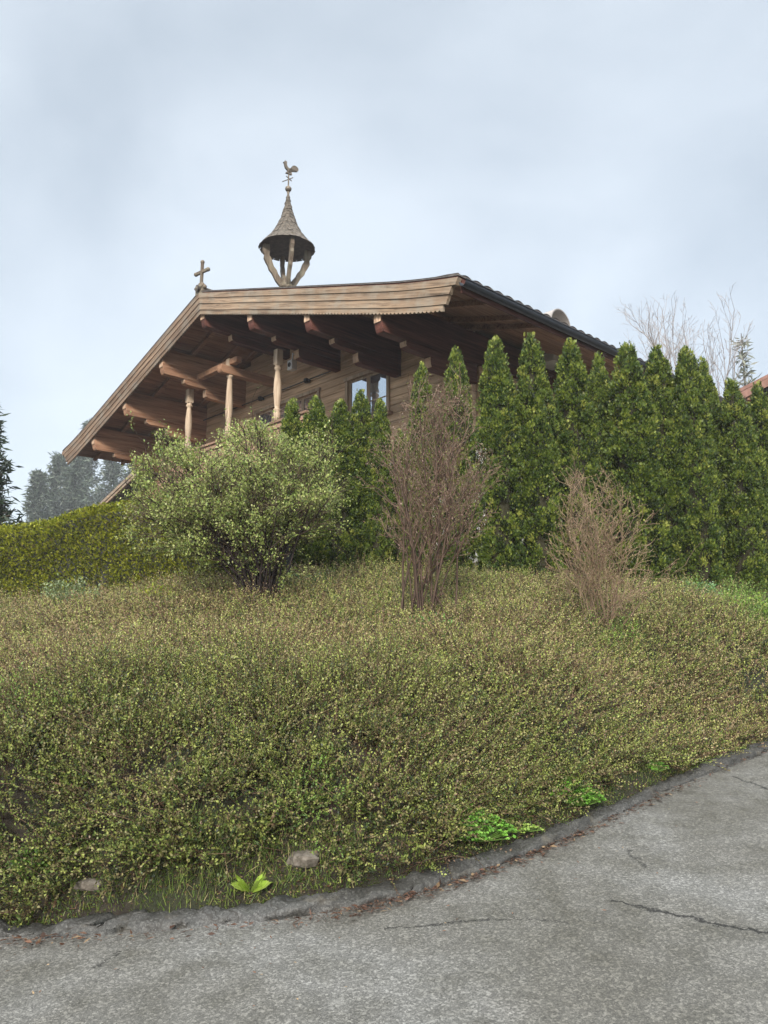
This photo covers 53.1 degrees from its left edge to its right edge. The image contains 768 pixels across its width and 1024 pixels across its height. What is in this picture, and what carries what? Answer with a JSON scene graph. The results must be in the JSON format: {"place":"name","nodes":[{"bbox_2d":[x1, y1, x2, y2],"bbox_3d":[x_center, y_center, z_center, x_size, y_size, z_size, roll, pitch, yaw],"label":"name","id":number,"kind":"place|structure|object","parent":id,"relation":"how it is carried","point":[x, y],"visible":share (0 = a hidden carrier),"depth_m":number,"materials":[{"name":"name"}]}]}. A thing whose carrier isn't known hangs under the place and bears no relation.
{"place":"outdoors","nodes":[
{"label":"outdoors","id":0,"kind":"place"},
{"bbox_2d":[0,752,767,1023],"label":"road","id":1,"kind":"structure","parent":0,"point":[681,937],"depth_m":3.32,"materials":[{"name":"grey asphalt"}]},
{"bbox_2d":[0,751,764,1005],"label":"leaf litter","id":2,"kind":"object","parent":1,"relation":"on","point":[407,897],"visible":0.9,"depth_m":3.91,"materials":[{"name":"brown plant"}]},
{"bbox_2d":[0,738,767,938],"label":"kerb","id":3,"kind":"structure","parent":1,"relation":"on","point":[279,907],"depth_m":3.86,"materials":[{"name":"concrete"}]},
{"bbox_2d":[0,582,767,925],"bbox_3d":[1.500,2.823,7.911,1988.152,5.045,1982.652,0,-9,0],"label":"ground","id":4,"kind":"structure","parent":0,"point":[8,820],"depth_m":4.22,"materials":[{"name":"green plant"}]},
{"bbox_2d":[0,406,24,525],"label":"fir","id":5,"kind":"object","parent":4,"relation":"on","point":[3,508],"visible":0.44,"depth_m":22.64,"materials":[{"name":"green plant"}]},
{"bbox_2d":[0,839,67,883],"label":"bush","id":6,"kind":"object","parent":4,"relation":"on","point":[25,860],"visible":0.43,"depth_m":3.99,"materials":[{"name":"green plant"}]},
{"bbox_2d":[19,468,54,525],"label":"spruce","id":7,"kind":"object","parent":4,"relation":"on","point":[38,494],"visible":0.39,"depth_m":101.93,"materials":[{"name":"green plant"}]},
{"bbox_2d":[44,452,71,515],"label":"spruce","id":8,"kind":"object","parent":4,"relation":"on","point":[58,465],"visible":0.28,"depth_m":109.39,"materials":[{"name":"grey plant"}]},
{"bbox_2d":[34,573,100,606],"bbox_3d":[-4.043,1.069,9.835,0.681,0.560,0.805,-8,-12,43],"label":"bush","id":9,"kind":"object","parent":4,"relation":"on","point":[55,592],"visible":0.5,"depth_m":9.74,"materials":[{"name":"green plant"}]},
{"bbox_2d":[50,456,95,517],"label":"spruce","id":10,"kind":"object","parent":4,"relation":"on","point":[74,490],"visible":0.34,"depth_m":106.11,"materials":[{"name":"green plant"}]},
{"bbox_2d":[73,878,101,890],"bbox_3d":[-1.506,1.908,3.936,0.150,0.060,0.087,0,-9,0],"label":"stone","id":11,"kind":"object","parent":4,"relation":"on","point":[87,884],"visible":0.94,"depth_m":3.90,"materials":[{"name":"grey stone"}]},
{"bbox_2d":[76,417,104,505],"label":"spruce","id":12,"kind":"object","parent":4,"relation":"on","point":[90,468],"visible":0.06,"depth_m":120.96,"materials":[{"name":"green plant"}]},
{"bbox_2d":[88,460,127,505],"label":"spruce","id":13,"kind":"object","parent":4,"relation":"on","point":[110,473],"visible":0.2,"depth_m":116.61,"materials":[{"name":"grey plant"}]},
{"bbox_2d":[124,463,133,476],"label":"spruce","id":14,"kind":"object","parent":4,"relation":"on","point":[127,473],"visible":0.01,"depth_m":106.44,"materials":[{"name":"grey plant"}]},
{"bbox_2d":[0,496,295,600],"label":"clipped hedge","id":15,"kind":"object","parent":4,"relation":"on","point":[71,544],"visible":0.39,"depth_m":11.24,"materials":[{"name":"green plant"}]},
{"bbox_2d":[138,578,177,596],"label":"bush","id":16,"kind":"object","parent":4,"relation":"on","point":[151,588],"visible":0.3,"depth_m":9.55,"materials":[{"name":"green plant"}]},
{"bbox_2d":[114,386,364,607],"bbox_3d":[-1.707,-0.101,9.084,2.984,2.690,2.203,0,-9,0],"label":"leafy shrub","id":17,"kind":"object","parent":4,"relation":"on","point":[245,511],"visible":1,"depth_m":8.93,"materials":[{"name":"green plant"}]},
{"bbox_2d":[231,872,270,892],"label":"weed","id":18,"kind":"object","parent":4,"relation":"on","point":[241,884],"visible":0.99,"depth_m":3.88,"materials":[{"name":"green plant"}]},
{"bbox_2d":[277,397,303,561],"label":"thuja","id":19,"kind":"object","parent":4,"relation":"on","point":[291,422],"visible":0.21,"depth_m":11.84,"materials":[{"name":"green plant"}]},
{"bbox_2d":[286,849,319,867],"bbox_3d":[-0.425,1.832,4.064,0.181,0.076,0.171,0,-9,0],"label":"stone","id":20,"kind":"object","parent":4,"relation":"on","point":[302,858],"visible":0.91,"depth_m":4.00,"materials":[{"name":"grey stone"}]},
{"bbox_2d":[289,565,335,589],"bbox_3d":[-0.972,0.901,9.966,0.807,0.410,0.729,4,-10,-25],"label":"bush","id":21,"kind":"object","parent":4,"relation":"on","point":[309,576],"visible":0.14,"depth_m":9.83,"materials":[{"name":"green plant"}]},
{"bbox_2d":[293,395,333,575],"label":"thuja","id":22,"kind":"object","parent":4,"relation":"on","point":[314,416],"visible":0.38,"depth_m":11.44,"materials":[{"name":"green plant"}]},
{"bbox_2d":[323,398,363,573],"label":"thuja","id":23,"kind":"object","parent":4,"relation":"on","point":[345,430],"visible":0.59,"depth_m":11.48,"materials":[{"name":"green plant"}]},
{"bbox_2d":[349,388,373,572],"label":"thuja","id":24,"kind":"object","parent":4,"relation":"on","point":[361,411],"visible":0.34,"depth_m":11.87,"materials":[{"name":"green plant"}]},
{"bbox_2d":[360,398,396,572],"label":"thuja","id":25,"kind":"object","parent":4,"relation":"on","point":[379,543],"visible":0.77,"depth_m":11.63,"materials":[{"name":"green plant"}]},
{"bbox_2d":[0,539,767,929],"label":"ground cover","id":26,"kind":"object","parent":4,"relation":"on","point":[212,641],"visible":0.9,"depth_m":5.40,"materials":[{"name":"green plant"}]},
{"bbox_2d":[388,428,408,564],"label":"thuja","id":27,"kind":"object","parent":4,"relation":"on","point":[397,550],"visible":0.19,"depth_m":11.91,"materials":[{"name":"green plant"}]},
{"bbox_2d":[62,273,755,564],"bbox_3d":[-1.238,-0.133,26.916,15.750,9.409,24.444,8,-12,-42],"label":"chalet","id":28,"kind":"object","parent":4,"relation":"on","point":[206,360],"visible":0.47,"depth_m":19.16,"materials":[{"name":"wood"}]},
{"bbox_2d":[194,260,209,295],"bbox_3d":[-4.807,-6.177,20.219,0.636,0.962,0.274,-5,-10,40],"label":"cross","id":29,"kind":"object","parent":28,"relation":"on","point":[201,284],"visible":0.94,"depth_m":20.19,"materials":[{"name":"grey wood"}]},
{"bbox_2d":[258,160,314,286],"bbox_3d":[-2.814,-7.821,22.358,1.641,5.167,1.654,-4,-10,27],"label":"bell turret","id":30,"kind":"object","parent":28,"relation":"on","point":[286,240],"visible":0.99,"depth_m":22.18,"materials":[{"name":"brown wood"}]},
{"bbox_2d":[254,387,320,425],"bbox_3d":[-2.700,-2.092,21.595,0.270,2.150,3.130,8,-12,-42],"label":"window","id":31,"kind":"structure","parent":28,"relation":"in","point":[303,402],"depth_m":21.71,"materials":[{"name":"wood"}]},
{"bbox_2d":[287,353,296,371],"bbox_3d":[-2.349,-4.060,20.986,0.588,0.490,0.220,8,-12,-42],"label":"floodlight","id":32,"kind":"object","parent":28,"relation":"attached to","point":[292,365],"visible":0.94,"depth_m":20.77,"materials":[{"name":"white paint"}]},
{"bbox_2d":[343,370,392,421],"bbox_3d":[-0.390,-2.880,19.158,0.340,1.300,1.840,8,-12,-42],"label":"window","id":33,"kind":"structure","parent":28,"relation":"in","point":[376,385],"depth_m":19.13,"materials":[{"name":"brown wood"}]},
{"bbox_2d":[542,309,570,369],"bbox_3d":[3.972,-4.139,18.433,0.840,1.320,0.680,8,-12,-42],"label":"chimney","id":34,"kind":"object","parent":28,"relation":"attached to","point":[560,315],"visible":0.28,"depth_m":18.30,"materials":[{"name":"white paint"}]},
{"bbox_2d":[402,360,440,568],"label":"thuja","id":35,"kind":"object","parent":4,"relation":"on","point":[419,374],"visible":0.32,"depth_m":11.47,"materials":[{"name":"green plant"}]},
{"bbox_2d":[353,363,506,619],"bbox_3d":[0.569,-0.210,8.185,1.483,3.056,1.318,5,-10,-30],"label":"bare shrub","id":36,"kind":"object","parent":4,"relation":"on","point":[447,502],"visible":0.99,"depth_m":8.10,"materials":[{"name":"brown plant"}]},
{"bbox_2d":[409,612,452,635],"bbox_3d":[0.447,1.118,7.420,0.478,0.308,0.298,3,-9,-16],"label":"bush","id":37,"kind":"object","parent":4,"relation":"on","point":[434,622],"visible":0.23,"depth_m":7.41,"materials":[{"name":"green plant"}]},
{"bbox_2d":[436,345,478,571],"bbox_3d":[1.129,-0.744,11.853,0.743,3.867,0.739,-8,-12,40],"label":"thuja","id":38,"kind":"object","parent":4,"relation":"on","point":[456,358],"visible":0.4,"depth_m":11.72,"materials":[{"name":"green plant"}]},
{"bbox_2d":[431,801,518,841],"bbox_3d":[0.521,1.799,4.480,0.521,0.211,0.349,0,-9,0],"label":"weed","id":39,"kind":"object","parent":4,"relation":"on","point":[487,830],"visible":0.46,"depth_m":4.42,"materials":[{"name":"green plant"}]},
{"bbox_2d":[467,334,527,579],"bbox_3d":[1.684,-0.789,11.462,0.896,3.949,0.860,1,-9,-7],"label":"thuja","id":40,"kind":"object","parent":4,"relation":"on","point":[496,546],"visible":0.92,"depth_m":11.21,"materials":[{"name":"green plant"}]},
{"bbox_2d":[501,815,543,832],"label":"weed","id":41,"kind":"object","parent":4,"relation":"on","point":[528,829],"visible":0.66,"depth_m":4.67,"materials":[{"name":"green plant"}]},
{"bbox_2d":[511,331,563,577],"bbox_3d":[2.290,-0.793,11.540,0.900,4.061,0.898,2,-9,-15],"label":"thuja","id":42,"kind":"object","parent":4,"relation":"on","point":[541,454],"visible":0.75,"depth_m":11.29,"materials":[{"name":"green plant"}]},
{"bbox_2d":[548,777,605,805],"bbox_3d":[1.279,1.854,5.098,0.388,0.175,0.255,0,-9,0],"label":"weed","id":43,"kind":"object","parent":4,"relation":"on","point":[591,795],"visible":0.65,"depth_m":5.06,"materials":[{"name":"green plant"}]},
{"bbox_2d":[549,338,608,572],"bbox_3d":[2.915,-0.733,11.774,0.995,4.074,0.958,4,-9,-22],"label":"thuja","id":44,"kind":"object","parent":4,"relation":"on","point":[576,409],"visible":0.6,"depth_m":11.57,"materials":[{"name":"green plant"}]},
{"bbox_2d":[586,351,621,573],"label":"thuja","id":45,"kind":"object","parent":4,"relation":"on","point":[599,378],"visible":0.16,"depth_m":12.19,"materials":[{"name":"green plant"}]},
{"bbox_2d":[544,456,693,637],"bbox_3d":[2.512,0.379,8.335,1.558,2.068,1.196,0,-9,0],"label":"bare shrub","id":46,"kind":"object","parent":4,"relation":"on","point":[593,562],"visible":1,"depth_m":8.23,"materials":[{"name":"brown plant"}]},
{"bbox_2d":[598,340,673,583],"bbox_3d":[3.787,-0.684,11.730,1.076,4.118,1.032,7,-11,-37],"label":"thuja","id":47,"kind":"object","parent":4,"relation":"on","point":[629,443],"visible":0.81,"depth_m":11.47,"materials":[{"name":"green plant"}]},
{"bbox_2d":[642,757,668,771],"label":"weed","id":48,"kind":"object","parent":4,"relation":"on","point":[656,767],"visible":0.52,"depth_m":5.80,"materials":[{"name":"green plant"}]},
{"bbox_2d":[643,344,696,583],"bbox_3d":[4.364,-0.657,11.953,0.988,4.140,0.986,9,-13,-44],"label":"thuja","id":49,"kind":"object","parent":4,"relation":"on","point":[658,370],"visible":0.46,"depth_m":11.62,"materials":[{"name":"green plant"}]},
{"bbox_2d":[624,292,723,381],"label":"bare tree","id":50,"kind":"object","parent":4,"relation":"on","point":[671,345],"visible":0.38,"depth_m":46.65,"materials":[{"name":"grey plant"}]},
{"bbox_2d":[612,284,754,396],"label":"bare tree","id":51,"kind":"object","parent":4,"relation":"on","point":[710,353],"visible":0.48,"depth_m":43.23,"materials":[{"name":"brown plant"}]},
{"bbox_2d":[670,345,723,587],"bbox_3d":[4.732,-0.606,11.855,0.903,4.125,0.938,-6,-11,38],"label":"thuja","id":52,"kind":"object","parent":4,"relation":"on","point":[698,501],"visible":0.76,"depth_m":11.58,"materials":[{"name":"green plant"}]},
{"bbox_2d":[681,574,728,595],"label":"bush","id":53,"kind":"object","parent":4,"relation":"on","point":[711,585],"visible":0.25,"depth_m":10.43,"materials":[{"name":"green plant"}]},
{"bbox_2d":[695,355,736,587],"bbox_3d":[5.286,-0.561,12.451,0.795,4.140,0.787,2,-9,-14],"label":"thuja","id":54,"kind":"object","parent":4,"relation":"on","point":[712,400],"visible":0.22,"depth_m":12.31,"materials":[{"name":"green plant"}]},
{"bbox_2d":[716,377,767,599],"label":"thuja","id":55,"kind":"object","parent":4,"relation":"on","point":[746,551],"visible":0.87,"depth_m":11.96,"materials":[{"name":"green plant"}]},
{"bbox_2d":[728,333,760,387],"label":"larch","id":56,"kind":"object","parent":4,"relation":"on","point":[743,369],"visible":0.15,"depth_m":47.82,"materials":[{"name":"green plant"}]},
{"bbox_2d":[729,592,767,623],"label":"bush","id":57,"kind":"object","parent":4,"relation":"on","point":[764,610],"visible":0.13,"depth_m":9.59,"materials":[{"name":"green plant"}]},
{"bbox_2d":[735,374,767,408],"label":"neighbour house","id":58,"kind":"structure","parent":4,"relation":"on","point":[746,391],"depth_m":25.64,"materials":[{"name":"red wood"}]},
{"bbox_2d":[745,379,767,581],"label":"thuja","id":59,"kind":"object","parent":4,"relation":"on","point":[758,403],"visible":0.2,"depth_m":12.55,"materials":[{"name":"green plant"}]},
{"bbox_2d":[0,0,767,524],"label":"sky","id":60,"kind":"structure","parent":0,"point":[579,158],"materials":[{"name":"white"}]}
]}

